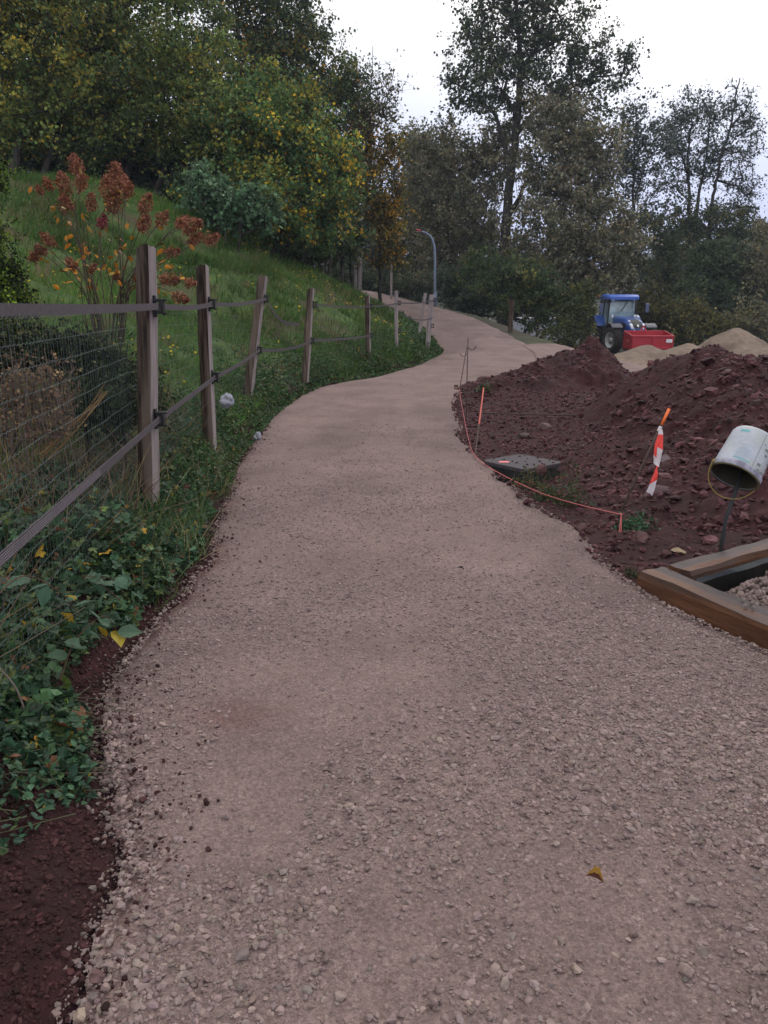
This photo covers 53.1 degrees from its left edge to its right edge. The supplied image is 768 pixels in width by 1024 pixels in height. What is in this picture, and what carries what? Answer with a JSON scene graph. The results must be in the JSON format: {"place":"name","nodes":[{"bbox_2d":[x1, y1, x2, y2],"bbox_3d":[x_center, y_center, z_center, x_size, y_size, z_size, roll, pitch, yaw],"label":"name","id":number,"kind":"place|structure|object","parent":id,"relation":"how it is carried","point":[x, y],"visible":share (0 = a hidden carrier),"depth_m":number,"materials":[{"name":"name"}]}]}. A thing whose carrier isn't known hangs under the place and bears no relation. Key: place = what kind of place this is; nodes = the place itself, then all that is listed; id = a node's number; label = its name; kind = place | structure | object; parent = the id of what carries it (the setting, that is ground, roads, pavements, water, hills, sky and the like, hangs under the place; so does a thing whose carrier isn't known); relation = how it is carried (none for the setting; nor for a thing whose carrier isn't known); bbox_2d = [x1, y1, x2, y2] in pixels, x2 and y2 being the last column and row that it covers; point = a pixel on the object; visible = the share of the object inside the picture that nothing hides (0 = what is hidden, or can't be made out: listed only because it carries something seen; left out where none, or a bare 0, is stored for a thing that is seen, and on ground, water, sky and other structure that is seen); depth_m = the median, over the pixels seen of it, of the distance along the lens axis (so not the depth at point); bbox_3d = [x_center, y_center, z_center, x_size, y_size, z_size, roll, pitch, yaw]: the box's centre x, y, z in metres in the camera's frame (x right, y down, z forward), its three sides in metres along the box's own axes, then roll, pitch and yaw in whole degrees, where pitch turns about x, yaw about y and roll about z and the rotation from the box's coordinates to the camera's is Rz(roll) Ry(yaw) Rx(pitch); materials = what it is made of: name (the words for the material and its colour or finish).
{"place":"outdoors","nodes":[
{"label":"outdoors","id":0,"kind":"place"},
{"bbox_2d":[0,164,439,1023],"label":"grass bank","id":1,"kind":"structure","parent":0,"point":[132,217],"depth_m":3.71,"materials":[{"name":"plant"}]},
{"bbox_2d":[0,154,48,453],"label":"juniper","id":2,"kind":"object","parent":1,"relation":"on","point":[11,287],"visible":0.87,"depth_m":6.13,"materials":[{"name":"green plant"}]},
{"bbox_2d":[0,346,86,507],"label":"dry shrub","id":3,"kind":"object","parent":1,"relation":"on","point":[13,392],"visible":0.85,"depth_m":4.23,"materials":[{"name":"brown plant"}]},
{"bbox_2d":[34,386,107,458],"bbox_3d":[-1.826,-0.519,4.409,0.172,0.400,0.518,8,17,27],"label":"dry stalk bundle","id":4,"kind":"object","parent":3,"relation":"attached to","point":[74,431],"visible":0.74,"depth_m":4.41,"materials":[{"name":"brown plant"}]},
{"bbox_2d":[0,0,155,174],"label":"hazel tree","id":5,"kind":"object","parent":1,"relation":"on","point":[44,66],"visible":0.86,"depth_m":22.31,"materials":[{"name":"green plant"}]},
{"bbox_2d":[0,301,178,467],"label":"juniper","id":6,"kind":"object","parent":1,"relation":"on","point":[87,359],"visible":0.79,"depth_m":5.33,"materials":[{"name":"green plant"}]},
{"bbox_2d":[0,370,212,666],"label":"dry stalks","id":7,"kind":"object","parent":1,"relation":"on","point":[4,478],"visible":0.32,"depth_m":4.95,"materials":[{"name":"dry grass"},{"name":"plant stems"}]},
{"bbox_2d":[0,86,224,202],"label":"thicket","id":8,"kind":"object","parent":1,"relation":"on","point":[149,180],"visible":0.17,"depth_m":25.13,"materials":[{"name":"green plant"}]},
{"bbox_2d":[27,153,220,453],"bbox_3d":[-2.175,-1.699,6.561,1.594,2.652,0.799,0,15,0],"label":"sumac","id":9,"kind":"object","parent":1,"relation":"on","point":[113,192],"visible":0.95,"depth_m":6.29,"materials":[{"name":"red plant"}]},
{"bbox_2d":[0,409,259,854],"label":"ground cover","id":10,"kind":"object","parent":1,"relation":"on","point":[55,722],"visible":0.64,"depth_m":3.68,"materials":[{"name":"green plant"}]},
{"bbox_2d":[0,668,24,708],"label":"bramble","id":11,"kind":"object","parent":10,"relation":"on","point":[15,687],"visible":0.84,"depth_m":2.55,"materials":[{"name":"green plant"}]},
{"bbox_2d":[0,569,98,634],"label":"bramble","id":12,"kind":"object","parent":10,"relation":"on","point":[44,595],"visible":0.98,"depth_m":2.84,"materials":[{"name":"green plant"}]},
{"bbox_2d":[46,590,142,679],"bbox_3d":[-1.160,0.456,3.026,0.192,0.283,0.384,7,16,23],"label":"bramble","id":13,"kind":"object","parent":10,"relation":"on","point":[121,634],"visible":1,"depth_m":3.04,"materials":[{"name":"green plant"}]},
{"bbox_2d":[64,569,137,599],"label":"bramble","id":14,"kind":"object","parent":10,"relation":"on","point":[96,581],"visible":0.99,"depth_m":3.30,"materials":[{"name":"green plant"}]},
{"bbox_2d":[105,425,159,503],"bbox_3d":[-1.334,-0.244,4.130,0.275,0.475,0.063,-14,20,-41],"label":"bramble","id":15,"kind":"object","parent":10,"relation":"on","point":[137,469],"visible":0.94,"depth_m":4.12,"materials":[{"name":"brown plant"}]},
{"bbox_2d":[2,28,260,174],"bbox_3d":[-11.612,-15.831,30.652,14.409,8.306,11.898,0,15,0],"label":"thicket","id":16,"kind":"object","parent":1,"relation":"on","point":[195,71],"visible":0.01,"depth_m":31.71,"materials":[{"name":"green plant"}]},
{"bbox_2d":[136,244,166,504],"bbox_3d":[-1.556,-0.660,5.114,0.332,2.123,0.160,0,15,0],"label":"fence post","id":17,"kind":"object","parent":1,"relation":"on","point":[148,412],"visible":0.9,"depth_m":5.00,"materials":[{"name":"wood"},{"name":"black plastic"}]},
{"bbox_2d":[0,298,266,316],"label":"fence tape","id":18,"kind":"object","parent":17,"relation":"attached to","point":[17,309],"visible":0.98,"depth_m":3.26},
{"bbox_2d":[0,335,371,566],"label":"fence tape","id":19,"kind":"object","parent":17,"relation":"attached to","point":[14,547],"visible":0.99,"depth_m":3.43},
{"bbox_2d":[0,312,424,710],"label":"wire fence","id":20,"kind":"object","parent":17,"relation":"attached to","point":[121,391],"visible":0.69,"depth_m":3.74,"materials":[{"name":"metal"}]},
{"bbox_2d":[22,0,287,194],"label":"hazel tree","id":21,"kind":"object","parent":1,"relation":"on","point":[178,55],"visible":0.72,"depth_m":23.40,"materials":[{"name":"green plant"}]},
{"bbox_2d":[196,264,219,450],"bbox_3d":[-1.677,-1.290,7.419,0.226,2.100,0.169,0,15,0],"label":"fence post","id":22,"kind":"object","parent":1,"relation":"on","point":[207,373],"visible":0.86,"depth_m":7.31,"materials":[{"name":"wood"},{"name":"black plastic"}]},
{"bbox_2d":[5,234,411,393],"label":"yellow flowers","id":23,"kind":"object","parent":1,"relation":"on","point":[195,352],"visible":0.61,"depth_m":15.88,"materials":[{"name":"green plant"}]},
{"bbox_2d":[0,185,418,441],"bbox_3d":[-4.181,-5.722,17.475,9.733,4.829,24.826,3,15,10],"label":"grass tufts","id":24,"kind":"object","parent":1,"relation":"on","point":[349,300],"visible":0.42,"depth_m":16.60,"materials":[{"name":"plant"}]},
{"bbox_2d":[220,393,234,408],"bbox_3d":[-1.718,-1.220,8.406,0.156,0.178,0.109,0,15,0],"label":"plastic bag","id":25,"kind":"object","parent":1,"relation":"on","point":[226,400],"visible":1,"depth_m":8.37,"materials":[{"name":"plastic"}]},
{"bbox_2d":[169,156,300,250],"bbox_3d":[-4.085,-8.202,20.617,2.896,2.646,2.632,7,17,25],"label":"shrub","id":26,"kind":"object","parent":1,"relation":"on","point":[225,206],"visible":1,"depth_m":20.35,"materials":[{"name":"green plant"}]},
{"bbox_2d":[243,276,269,400],"bbox_3d":[-1.820,-2.430,10.867,0.461,1.746,0.188,0,15,0],"label":"fence post","id":27,"kind":"object","parent":1,"relation":"on","point":[251,363],"visible":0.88,"depth_m":10.79,"materials":[{"name":"brown wood"}]},
{"bbox_2d":[266,297,298,325],"bbox_3d":[-1.515,-2.930,11.265,0.095,0.408,1.094,5,16,17],"label":"fence tape","id":28,"kind":"object","parent":27,"relation":"attached to","point":[283,321],"visible":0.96,"depth_m":11.33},
{"bbox_2d":[76,293,443,485],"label":"weeds","id":29,"kind":"object","parent":1,"relation":"on","point":[421,357],"visible":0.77,"depth_m":12.56,"materials":[{"name":"green plant"}]},
{"bbox_2d":[157,53,376,260],"bbox_3d":[-3.769,-11.096,24.095,6.087,6.547,6.985,10,18,33],"label":"hazel tree","id":30,"kind":"object","parent":1,"relation":"on","point":[316,171],"visible":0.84,"depth_m":23.32,"materials":[{"name":"green plant"}]},
{"bbox_2d":[152,0,386,174],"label":"oak tree","id":31,"kind":"object","parent":1,"relation":"on","point":[289,47],"visible":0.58,"depth_m":30.09,"materials":[{"name":"green plant"}]},
{"bbox_2d":[221,129,382,279],"bbox_3d":[-4.369,-12.728,30.672,8.693,7.033,9.292,0,15,0],"label":"thicket","id":32,"kind":"object","parent":1,"relation":"on","point":[306,257],"visible":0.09,"depth_m":32.25,"materials":[{"name":"green plant"}]},
{"bbox_2d":[301,288,317,381],"bbox_3d":[-1.298,-3.072,13.388,0.320,1.595,0.174,0,15,0],"label":"fence post","id":33,"kind":"object","parent":1,"relation":"on","point":[310,302],"visible":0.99,"depth_m":13.33,"materials":[{"name":"brown wood"}]},
{"bbox_2d":[358,253,361,291],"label":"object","id":34,"kind":"object","parent":1,"relation":"on","point":[360,277],"visible":0.62,"depth_m":39.83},
{"bbox_2d":[365,295,373,362],"bbox_3d":[-0.321,-3.910,16.881,0.191,1.643,0.141,-9,18,-31],"label":"fence post","id":35,"kind":"object","parent":1,"relation":"on","point":[367,323],"visible":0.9,"depth_m":16.79,"materials":[{"name":"brown wood"}]},
{"bbox_2d":[327,90,422,301],"bbox_3d":[-1.315,-14.897,35.951,6.287,10.486,6.989,0,15,0],"label":"maple tree","id":36,"kind":"object","parent":1,"relation":"on","point":[377,216],"visible":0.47,"depth_m":35.36,"materials":[{"name":"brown plant"}]},
{"bbox_2d":[335,48,418,283],"bbox_3d":[-0.857,-14.979,33.843,4.200,10.186,3.962,-8,17,-27],"label":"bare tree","id":37,"kind":"object","parent":1,"relation":"on","point":[378,108],"visible":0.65,"depth_m":32.87,"materials":[{"name":"green plant"}]},
{"bbox_2d":[394,290,400,348],"bbox_3d":[0.337,-4.535,18.868,0.177,1.748,0.118,-6,16,-20],"label":"fence post","id":38,"kind":"object","parent":1,"relation":"on","point":[397,329],"visible":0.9,"depth_m":18.75,"materials":[{"name":"brown wood"}]},
{"bbox_2d":[315,299,434,307],"bbox_3d":[-0.114,-4.570,16.778,0.402,0.207,7.649,5,16,19],"label":"fence tape","id":39,"kind":"object","parent":38,"relation":"attached to","point":[371,305],"visible":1,"depth_m":16.50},
{"bbox_2d":[417,293,426,333],"bbox_3d":[1.012,-5.240,21.193,0.330,1.548,0.088,0,15,0],"label":"fence post","id":40,"kind":"object","parent":1,"relation":"on","point":[422,308],"visible":0.68,"depth_m":21.09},
{"bbox_2d":[425,294,436,348],"bbox_3d":[1.226,-4.890,20.374,0.322,1.713,0.191,0,15,0],"label":"fence post","id":41,"kind":"object","parent":1,"relation":"on","point":[429,327],"visible":0.91,"depth_m":20.25,"materials":[{"name":"brown wood"}]},
{"bbox_2d":[2,0,767,292],"label":"sky","id":42,"kind":"structure","parent":0,"point":[695,41],"materials":[{"name":"white"}]},
{"bbox_2d":[51,290,767,1023],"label":"path","id":43,"kind":"structure","parent":0,"point":[275,728],"depth_m":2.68,"materials":[{"name":"gravel"}]},
{"bbox_2d":[73,1007,85,1022],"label":"rock","id":44,"kind":"object","parent":43,"relation":"on","point":[79,1015],"visible":1,"depth_m":1.65,"materials":[{"name":"stone"}]},
{"bbox_2d":[89,969,104,984],"bbox_3d":[-0.651,1.054,1.737,0.026,0.035,0.033,7,17,25],"label":"rock","id":45,"kind":"object","parent":43,"relation":"on","point":[96,976],"visible":1,"depth_m":1.73,"materials":[{"name":"stone"}]},
{"bbox_2d":[0,413,278,1023],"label":"soil crumbs","id":46,"kind":"object","parent":43,"relation":"on","point":[107,858],"visible":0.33,"depth_m":2.11,"materials":[{"name":"soil"}]},
{"bbox_2d":[390,264,392,298],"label":"fence post","id":47,"kind":"object","parent":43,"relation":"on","point":[391,279],"visible":0.66,"depth_m":43.80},
{"bbox_2d":[208,317,594,584],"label":"leaf litter","id":48,"kind":"object","parent":43,"relation":"on","point":[393,493],"visible":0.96,"depth_m":6.02,"materials":[{"name":"brown plant"}]},
{"bbox_2d":[587,866,602,882],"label":"fallen leaf","id":49,"kind":"object","parent":43,"relation":"on","point":[595,871],"visible":1,"depth_m":1.99,"materials":[{"name":"yellow plant"}]},
{"bbox_2d":[372,291,767,647],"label":"ground","id":50,"kind":"structure","parent":0,"point":[598,536],"depth_m":7.25,"materials":[{"name":"red soil"}]},
{"bbox_2d":[324,255,439,303],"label":"undergrowth bush","id":51,"kind":"object","parent":50,"relation":"on","point":[403,287],"visible":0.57,"depth_m":56.57,"materials":[{"name":"green plant"}]},
{"bbox_2d":[416,229,436,305],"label":"street lamp","id":52,"kind":"object","parent":50,"relation":"on","point":[434,249],"visible":0.83,"depth_m":41.38,"materials":[{"name":"metal"}]},
{"bbox_2d":[314,133,605,317],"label":"wood edge","id":53,"kind":"object","parent":50,"relation":"on","point":[408,255],"visible":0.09,"depth_m":64.21,"materials":[{"name":"green plant"}]},
{"bbox_2d":[419,262,502,318],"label":"undergrowth bush","id":54,"kind":"object","parent":50,"relation":"on","point":[445,288],"visible":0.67,"depth_m":42.93,"materials":[{"name":"green plant"}]},
{"bbox_2d":[390,101,533,309],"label":"willow tree","id":55,"kind":"object","parent":50,"relation":"on","point":[439,165],"visible":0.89,"depth_m":49.92,"materials":[{"name":"green plant"}]},
{"bbox_2d":[458,347,466,396],"bbox_3d":[1.325,-2.289,13.130,0.166,1.037,0.014,0,15,0],"label":"iron rod","id":56,"kind":"object","parent":50,"relation":"on","point":[463,367],"visible":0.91,"depth_m":13.07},
{"bbox_2d":[459,389,621,531],"bbox_3d":[1.193,-0.894,9.184,0.654,0.308,8.356,-1,15,-3],"label":"string","id":57,"kind":"object","parent":56,"relation":"attached to","point":[620,514],"visible":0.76,"depth_m":6.08,"materials":[{"name":"plastic"}]},
{"bbox_2d":[465,338,475,423],"bbox_3d":[1.159,-1.620,10.285,0.122,1.387,0.014,0,15,0],"label":"iron rod","id":58,"kind":"object","parent":50,"relation":"on","point":[467,377],"visible":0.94,"depth_m":10.23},
{"bbox_2d":[463,378,495,393],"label":"weed","id":59,"kind":"object","parent":50,"relation":"on","point":[486,387],"visible":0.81,"depth_m":13.47,"materials":[{"name":"green plant"}]},
{"bbox_2d":[475,387,483,455],"bbox_3d":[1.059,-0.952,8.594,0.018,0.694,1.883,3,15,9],"label":"iron rod","id":60,"kind":"object","parent":50,"relation":"on","point":[479,419],"visible":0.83,"depth_m":8.76,"materials":[{"name":"red paint"}]},
{"bbox_2d":[508,300,513,331],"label":"fence post","id":61,"kind":"object","parent":50,"relation":"on","point":[510,316],"visible":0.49,"depth_m":26.65,"materials":[{"name":"brown wood"}]},
{"bbox_2d":[450,234,593,334],"bbox_3d":[6.276,-11.396,39.908,5.272,6.219,10.369,-7,17,-24],"label":"undergrowth bush","id":62,"kind":"object","parent":50,"relation":"on","point":[535,294],"visible":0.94,"depth_m":38.38,"materials":[{"name":"green plant"}]},
{"bbox_2d":[485,454,560,486],"bbox_3d":[1.361,-0.315,7.599,0.570,0.418,0.570,-11,19,-36],"label":"manhole","id":63,"kind":"object","parent":50,"relation":"on","point":[504,465],"visible":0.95,"depth_m":7.44,"materials":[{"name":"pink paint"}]},
{"bbox_2d":[506,458,561,490],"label":"weed","id":64,"kind":"object","parent":50,"relation":"on","point":[531,481],"visible":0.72,"depth_m":6.70,"materials":[{"name":"green plant"}]},
{"bbox_2d":[535,464,546,475],"bbox_3d":[1.433,-0.383,7.001,0.102,0.110,0.104,6,16,21],"label":"rock","id":65,"kind":"object","parent":50,"relation":"on","point":[542,469],"visible":0.92,"depth_m":6.96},
{"bbox_2d":[432,0,650,326],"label":"tall tree","id":66,"kind":"object","parent":50,"relation":"on","point":[543,34],"visible":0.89,"depth_m":47.48,"materials":[{"name":"green plant"}]},
{"bbox_2d":[454,335,630,398],"bbox_3d":[4.350,-2.444,15.547,6.900,2.218,6.700,0,15,0],"label":"soil heap","id":67,"kind":"object","parent":50,"relation":"on","point":[590,363],"visible":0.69,"depth_m":14.00,"materials":[{"name":"soil"}]},
{"bbox_2d":[538,423,551,429],"bbox_3d":[2.086,-1.094,9.911,0.136,0.104,0.165,-7,17,-26],"label":"rock","id":68,"kind":"object","parent":50,"relation":"on","point":[545,426],"visible":0.89,"depth_m":9.86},
{"bbox_2d":[526,476,564,502],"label":"weed","id":69,"kind":"object","parent":50,"relation":"on","point":[545,497],"visible":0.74,"depth_m":6.31,"materials":[{"name":"green plant"}]},
{"bbox_2d":[513,317,578,344],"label":"van","id":70,"kind":"object","parent":50,"relation":"on","point":[518,327],"visible":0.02,"depth_m":49.42,"materials":[{"name":"metal"}]},
{"bbox_2d":[537,456,596,508],"bbox_3d":[1.494,-0.231,6.155,0.429,0.415,0.464,11,19,36],"label":"weed","id":71,"kind":"object","parent":50,"relation":"on","point":[570,491],"visible":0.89,"depth_m":6.17,"materials":[{"name":"green plant"}]},
{"bbox_2d":[526,275,608,347],"bbox_3d":[8.862,-9.322,36.876,2.841,3.973,5.161,10,18,34],"label":"undergrowth bush","id":72,"kind":"object","parent":50,"relation":"on","point":[569,323],"visible":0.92,"depth_m":36.90,"materials":[{"name":"green plant"}]},
{"bbox_2d":[495,81,662,345],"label":"willow tree","id":73,"kind":"object","parent":50,"relation":"on","point":[570,240],"visible":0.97,"depth_m":44.23,"materials":[{"name":"green plant"}]},
{"bbox_2d":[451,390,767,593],"bbox_3d":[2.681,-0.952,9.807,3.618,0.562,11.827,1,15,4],"label":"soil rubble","id":74,"kind":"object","parent":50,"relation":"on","point":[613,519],"visible":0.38,"depth_m":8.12,"materials":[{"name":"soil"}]},
{"bbox_2d":[587,294,656,352],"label":"tractor","id":75,"kind":"object","parent":50,"relation":"on","point":[622,315],"visible":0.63,"depth_m":40.73,"materials":[{"name":"metal"}]},
{"bbox_2d":[622,325,674,349],"bbox_3d":[13.050,-8.638,38.005,2.160,1.120,1.438,-1,15,-3],"label":"transport box","id":76,"kind":"object","parent":75,"relation":"attached to","point":[659,339],"visible":0.84,"depth_m":37.45,"materials":[{"name":"red metal"}]},
{"bbox_2d":[615,561,639,578],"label":"weed","id":77,"kind":"object","parent":50,"relation":"on","point":[630,573],"visible":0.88,"depth_m":4.51,"materials":[{"name":"green plant"}]},
{"bbox_2d":[609,508,662,532],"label":"weed","id":78,"kind":"object","parent":50,"relation":"on","point":[638,525],"visible":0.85,"depth_m":5.54,"materials":[{"name":"green plant"}]},
{"bbox_2d":[631,531,647,543],"bbox_3d":[1.738,0.179,5.208,0.091,0.103,0.122,-10,18,-32],"label":"rock","id":79,"kind":"object","parent":50,"relation":"on","point":[640,537],"visible":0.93,"depth_m":5.18,"materials":[{"name":"stone"}]},
{"bbox_2d":[601,84,687,292],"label":"alder tree","id":80,"kind":"object","parent":50,"relation":"on","point":[636,160],"visible":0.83,"depth_m":53.32,"materials":[{"name":"green plant"}]},
{"bbox_2d":[645,485,669,494],"bbox_3d":[2.203,-0.148,6.193,0.187,0.135,0.148,-5,16,-19],"label":"rock","id":81,"kind":"object","parent":50,"relation":"on","point":[659,488],"visible":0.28,"depth_m":6.16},
{"bbox_2d":[568,344,767,535],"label":"soil heap","id":82,"kind":"object","parent":50,"relation":"on","point":[711,397],"visible":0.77,"depth_m":7.47,"materials":[{"name":"soil"}]},
{"bbox_2d":[617,408,670,518],"bbox_3d":[1.939,-0.285,5.703,0.530,0.928,0.136,-8,17,-28],"label":"marker stick","id":83,"kind":"object","parent":82,"relation":"on","point":[658,446],"visible":0.98,"depth_m":5.70,"materials":[{"name":"orange paint"}]},
{"bbox_2d":[700,535,717,543],"bbox_3d":[2.211,0.204,5.228,0.109,0.088,0.116,0,15,0],"label":"rock","id":84,"kind":"object","parent":82,"relation":"on","point":[710,539],"visible":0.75,"depth_m":5.20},
{"bbox_2d":[671,547,685,553],"bbox_3d":[1.920,0.254,5.011,0.092,0.037,0.078,8,17,28],"label":"rock","id":85,"kind":"object","parent":50,"relation":"on","point":[678,550],"visible":1,"depth_m":5.00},
{"bbox_2d":[647,80,721,265],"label":"alder tree","id":86,"kind":"object","parent":50,"relation":"on","point":[682,119],"visible":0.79,"depth_m":55.56,"materials":[{"name":"green plant"}]},
{"bbox_2d":[620,273,761,346],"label":"bush","id":87,"kind":"object","parent":50,"relation":"on","point":[688,320],"visible":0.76,"depth_m":44.91,"materials":[{"name":"green plant"}]},
{"bbox_2d":[619,182,767,345],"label":"bush","id":88,"kind":"object","parent":50,"relation":"on","point":[664,262],"visible":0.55,"depth_m":54.23,"materials":[{"name":"green plant"}]},
{"bbox_2d":[637,567,767,649],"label":"timber beam","id":89,"kind":"structure","parent":50,"relation":"on","point":[732,615],"depth_m":3.88,"materials":[{"name":"wood"}]},
{"bbox_2d":[683,90,743,243],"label":"alder tree","id":90,"kind":"object","parent":50,"relation":"on","point":[710,170],"visible":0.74,"depth_m":56.62,"materials":[{"name":"green plant"}]},
{"bbox_2d":[666,231,767,318],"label":"bush","id":91,"kind":"object","parent":50,"relation":"on","point":[720,291],"visible":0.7,"depth_m":48.76,"materials":[{"name":"green plant"}]},
{"bbox_2d":[668,538,767,579],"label":"timber beam","id":92,"kind":"structure","parent":50,"relation":"on","point":[695,568],"depth_m":4.39,"materials":[{"name":"wood"}]},
{"bbox_2d":[695,557,767,591],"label":"plastic liner","id":93,"kind":"object","parent":92,"relation":"hanging from","point":[726,580],"visible":0.41,"depth_m":4.41,"materials":[{"name":"plastic"}]},
{"bbox_2d":[718,469,743,551],"bbox_3d":[2.101,0.121,4.641,0.209,1.090,0.042,-7,17,-26],"label":"iron stake","id":94,"kind":"object","parent":50,"relation":"on","point":[730,505],"visible":0.39,"depth_m":4.57,"materials":[{"name":"metal"}]},
{"bbox_2d":[708,426,767,499],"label":"bucket","id":95,"kind":"object","parent":94,"relation":"hanging from","point":[745,448],"visible":0.98,"depth_m":4.44,"materials":[{"name":"plastic"}]},
{"bbox_2d":[698,75,767,270],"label":"alder tree","id":96,"kind":"object","parent":50,"relation":"on","point":[749,122],"visible":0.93,"depth_m":55.82,"materials":[{"name":"green plant"}]},
{"bbox_2d":[721,214,767,342],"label":"bush","id":97,"kind":"object","parent":50,"relation":"on","point":[758,327],"visible":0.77,"depth_m":47.46,"materials":[{"name":"green plant"}]},
{"bbox_2d":[523,343,646,371],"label":"yard","id":98,"kind":"structure","parent":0,"point":[539,350],"depth_m":21.50,"materials":[{"name":"gravel"}]},
{"bbox_2d":[614,345,671,366],"bbox_3d":[8.761,-4.889,26.435,5.141,1.682,5.000,0,15,0],"label":"sand heap","id":99,"kind":"object","parent":98,"relation":"on","point":[642,355],"visible":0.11,"depth_m":25.80,"materials":[{"name":"sand"}]},
{"bbox_2d":[663,343,700,355],"bbox_3d":[11.091,-5.338,28.075,5.000,1.630,5.000,0,15,0],"label":"sand heap","id":100,"kind":"object","parent":98,"relation":"on","point":[683,349],"visible":0.11,"depth_m":27.57,"materials":[{"name":"sand"}]},
{"bbox_2d":[698,328,767,356],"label":"sand heap","id":101,"kind":"object","parent":98,"relation":"on","point":[739,341],"visible":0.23,"depth_m":27.50,"materials":[{"name":"sand"}]},
{"bbox_2d":[428,230,758,317],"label":"hill","id":102,"kind":"structure","parent":0,"point":[649,255],"depth_m":298.99,"materials":[{"name":"plant"}]},
{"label":"bed","id":103,"kind":"structure","parent":0,"visible":0},
{"bbox_2d":[726,570,767,607],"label":"bed gravel","id":104,"kind":"structure","parent":103,"relation":"on","point":[756,592],"depth_m":4.13,"materials":[{"name":"gravel"}]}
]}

